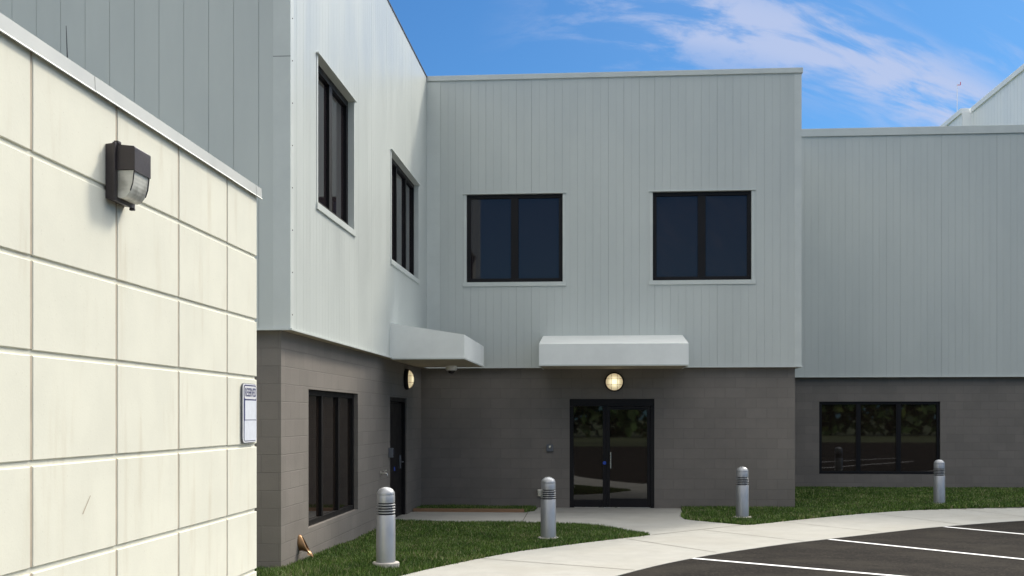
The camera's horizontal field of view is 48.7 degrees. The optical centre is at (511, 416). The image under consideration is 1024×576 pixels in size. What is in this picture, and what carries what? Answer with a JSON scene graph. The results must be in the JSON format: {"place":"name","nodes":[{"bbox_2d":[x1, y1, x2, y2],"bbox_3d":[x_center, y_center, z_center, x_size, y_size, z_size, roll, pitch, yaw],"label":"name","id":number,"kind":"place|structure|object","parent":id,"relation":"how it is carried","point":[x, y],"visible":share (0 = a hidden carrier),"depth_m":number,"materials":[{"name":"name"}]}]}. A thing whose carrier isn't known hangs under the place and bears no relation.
{"place":"outdoors","nodes":[
{"label":"outdoors","id":0,"kind":"place"},
{"bbox_2d":[389,0,1023,128],"label":"sky","id":1,"kind":"structure","parent":0,"point":[865,63],"materials":[{"name":"blue"}]},
{"bbox_2d":[395,507,1023,575],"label":"pavement","id":2,"kind":"structure","parent":0,"point":[674,536],"depth_m":17.38,"materials":[{"name":"concrete"}]},
{"bbox_2d":[413,508,523,511],"bbox_3d":[-0.820,1.788,21.300,2.100,0.105,0.060,0,0,4],"label":"timber edging","id":3,"kind":"object","parent":2,"relation":"on","point":[459,510],"visible":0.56,"depth_m":21.28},
{"bbox_2d":[619,521,1023,575],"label":"parking lot","id":4,"kind":"structure","parent":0,"point":[857,557],"depth_m":14.46,"materials":[{"name":"grey asphalt"}]},
{"bbox_2d":[691,558,899,575],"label":"parking line","id":5,"kind":"object","parent":4,"relation":"on","point":[796,567],"visible":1,"depth_m":13.48,"materials":[{"name":"white paint"}]},
{"bbox_2d":[828,539,1023,559],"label":"parking line","id":6,"kind":"object","parent":4,"relation":"on","point":[928,549],"visible":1,"depth_m":15.30,"materials":[{"name":"white paint"}]},
{"bbox_2d":[950,527,1021,533],"bbox_3d":[10.198,1.800,13.739,0.100,0.001,11.352,0,0,-33],"label":"parking line","id":7,"kind":"object","parent":4,"relation":"on","point":[986,530],"visible":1,"depth_m":17.85,"materials":[{"name":"white paint"}]},
{"bbox_2d":[680,486,1023,524],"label":"grass","id":8,"kind":"structure","parent":0,"point":[811,502],"depth_m":22.66,"materials":[{"name":"green plant"}]},
{"bbox_2d":[733,467,750,517],"bbox_3d":[4.043,1.399,19.848,0.316,1.042,0.316,0,0,4],"label":"bollard","id":9,"kind":"object","parent":8,"relation":"on","point":[742,495],"visible":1,"depth_m":19.76,"materials":[{"name":"metal"}]},
{"bbox_2d":[933,459,944,503],"bbox_3d":[8.637,1.389,22.855,0.316,1.042,0.316,0,0,4],"label":"bollard","id":10,"kind":"object","parent":8,"relation":"on","point":[939,483],"visible":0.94,"depth_m":22.77,"materials":[{"name":"metal"}]},
{"label":"ground","id":11,"kind":"structure","parent":0,"visible":0},
{"bbox_2d":[0,13,262,575],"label":"block outbuilding","id":12,"kind":"structure","parent":11,"relation":"on","point":[128,352],"depth_m":5.37,"materials":[{"name":"concrete"}]},
{"bbox_2d":[66,27,67,57],"bbox_3d":[-2.194,-1.678,5.579,0.009,0.495,0.021,0,0,4],"label":"rod antenna","id":13,"kind":"object","parent":12,"relation":"on","point":[66,43],"visible":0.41,"depth_m":5.57,"materials":[{"name":"grey metal"}]},
{"bbox_2d":[106,140,150,210],"bbox_3d":[-1.820,-1.143,5.374,0.135,0.295,0.229,0,0,4],"label":"flood light","id":14,"kind":"object","parent":12,"relation":"attached to","point":[128,172],"visible":1,"depth_m":5.29,"materials":[{"name":"brown metal"}]},
{"bbox_2d":[241,383,256,442],"bbox_3d":[-1.721,-0.022,7.409,0.014,0.388,0.300,0,0,4],"label":"parking sign","id":15,"kind":"object","parent":12,"relation":"attached to","point":[248,413],"visible":1,"depth_m":7.37,"materials":[{"name":"white metal"}]},
{"bbox_2d":[0,0,1023,567],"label":"office building","id":16,"kind":"structure","parent":11,"relation":"on","point":[726,274],"depth_m":22.09,"materials":[{"name":"paint"}]},
{"bbox_2d":[297,534,312,556],"bbox_3d":[-2.430,1.526,13.345,0.166,0.267,0.164,0,0,4],"label":"downspout nozzle","id":17,"kind":"object","parent":16,"relation":"attached to","point":[302,544],"visible":1,"depth_m":13.30,"materials":[{"name":"brown metal"}]},
{"bbox_2d":[309,390,353,525],"bbox_3d":[-2.462,0.515,15.205,0.060,1.700,2.837,0,0,4],"label":"window","id":18,"kind":"structure","parent":16,"relation":"in","point":[331,414],"depth_m":15.34,"materials":[{"name":"black glass"}]},
{"bbox_2d":[316,52,356,236],"bbox_3d":[-2.330,-3.451,14.713,0.173,1.893,2.168,0,0,4],"label":"window","id":19,"kind":"structure","parent":16,"relation":"in","point":[335,105],"depth_m":15.03,"materials":[{"name":"black glass"}]},
{"bbox_2d":[389,448,393,457],"bbox_3d":[-2.032,0.610,19.062,0.084,0.160,0.100,0,0,4],"label":"card reader","id":20,"kind":"object","parent":16,"relation":"attached to","point":[391,452],"visible":1,"depth_m":19.01,"materials":[{"name":"grey plastic"}]},
{"bbox_2d":[390,397,404,516],"bbox_3d":[-2.073,0.733,19.993,0.141,2.135,1.650,0,0,4],"label":"service door","id":21,"kind":"structure","parent":16,"relation":"in","point":[397,410],"depth_m":20.40,"materials":[{"name":"brown metal"}]},
{"bbox_2d":[390,149,420,283],"bbox_3d":[-1.928,-3.441,19.951,0.173,1.883,2.920,0,0,4],"label":"window","id":22,"kind":"structure","parent":16,"relation":"in","point":[404,186],"depth_m":20.41,"materials":[{"name":"black glass"}]},
{"bbox_2d":[404,369,414,389],"bbox_3d":[-1.870,-0.680,20.654,0.164,0.380,0.380,0,0,4],"label":"wall lamp","id":23,"kind":"object","parent":16,"relation":"attached to","point":[409,379],"visible":1,"depth_m":20.53,"materials":[{"name":"beige glass"}]},
{"bbox_2d":[446,366,456,373],"bbox_3d":[-1.121,-0.864,20.898,0.210,0.146,0.210,0,0,4],"label":"security camera","id":24,"kind":"object","parent":16,"relation":"attached to","point":[451,369],"visible":1,"depth_m":20.83,"materials":[{"name":"white plastic"}]},
{"bbox_2d":[463,192,565,286],"bbox_3d":[0.052,-3.482,22.294,2.045,1.833,0.135,0,0,4],"label":"window","id":25,"kind":"structure","parent":16,"relation":"in","point":[511,239],"depth_m":22.32,"materials":[{"name":"glass"}]},
{"bbox_2d":[537,489,541,496],"bbox_3d":[0.564,1.510,22.331,0.120,0.140,0.061,0,0,4],"label":"wall outlet","id":26,"kind":"object","parent":16,"relation":"attached to","point":[538,492],"depth_m":22.30,"materials":[{"name":"silver metal"}]},
{"bbox_2d":[546,444,552,451],"bbox_3d":[0.746,0.620,22.316,0.135,0.140,0.063,0,0,4],"label":"intercom","id":27,"kind":"object","parent":16,"relation":"attached to","point":[549,447],"visible":1,"depth_m":22.30,"materials":[{"name":"grey metal"}]},
{"bbox_2d":[570,399,653,507],"bbox_3d":[1.968,0.727,22.288,1.662,2.147,0.134,0,0,4],"label":"glass door","id":28,"kind":"structure","parent":16,"relation":"in","point":[612,440],"depth_m":22.31,"materials":[{"name":"black glass"}]},
{"bbox_2d":[605,372,623,391],"bbox_3d":[2.005,-0.680,22.169,0.380,0.380,0.164,0,0,4],"label":"wall lamp","id":29,"kind":"object","parent":16,"relation":"attached to","point":[614,381],"visible":1,"depth_m":22.13,"materials":[{"name":"beige glass"}]},
{"bbox_2d":[649,189,755,284],"bbox_3d":[3.696,-3.484,22.014,2.049,1.828,0.135,0,0,4],"label":"window","id":30,"kind":"structure","parent":16,"relation":"in","point":[697,236],"depth_m":22.04,"materials":[{"name":"glass"}]},
{"bbox_2d":[819,402,939,473],"bbox_3d":[8.968,0.521,27.644,2.888,1.769,0.060,0,0,4],"label":"window","id":31,"kind":"structure","parent":16,"relation":"in","point":[855,437],"depth_m":27.65,"materials":[{"name":"black glass"}]},
{"bbox_2d":[940,64,1023,125],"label":"warehouse hall","id":32,"kind":"structure","parent":11,"relation":"on","point":[1002,103],"depth_m":36.99,"materials":[{"name":"white metal"}]},
{"label":"lawn soil","id":33,"kind":"structure","parent":0,"visible":0},
{"bbox_2d":[415,503,536,511],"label":"grass","id":34,"kind":"structure","parent":33,"relation":"on","point":[528,508],"depth_m":21.96,"materials":[{"name":"green plant"}]},
{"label":"lawn soil","id":35,"kind":"structure","parent":0,"visible":0},
{"bbox_2d":[373,487,398,568],"bbox_3d":[-1.476,1.344,13.222,0.316,1.042,0.316,0,0,4],"label":"bollard","id":36,"kind":"object","parent":35,"relation":"on","point":[385,536],"visible":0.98,"depth_m":13.13,"materials":[{"name":"metal"}]},
{"bbox_2d":[255,519,649,575],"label":"grass","id":37,"kind":"structure","parent":35,"relation":"on","point":[421,545],"depth_m":15.39,"materials":[{"name":"green plant"}]},
{"bbox_2d":[538,477,555,538],"bbox_3d":[0.528,1.399,16.458,0.316,1.042,0.316,0,0,4],"label":"bollard","id":38,"kind":"object","parent":35,"relation":"on","point":[548,509],"visible":0.94,"depth_m":16.36,"materials":[{"name":"metal"}]}
]}

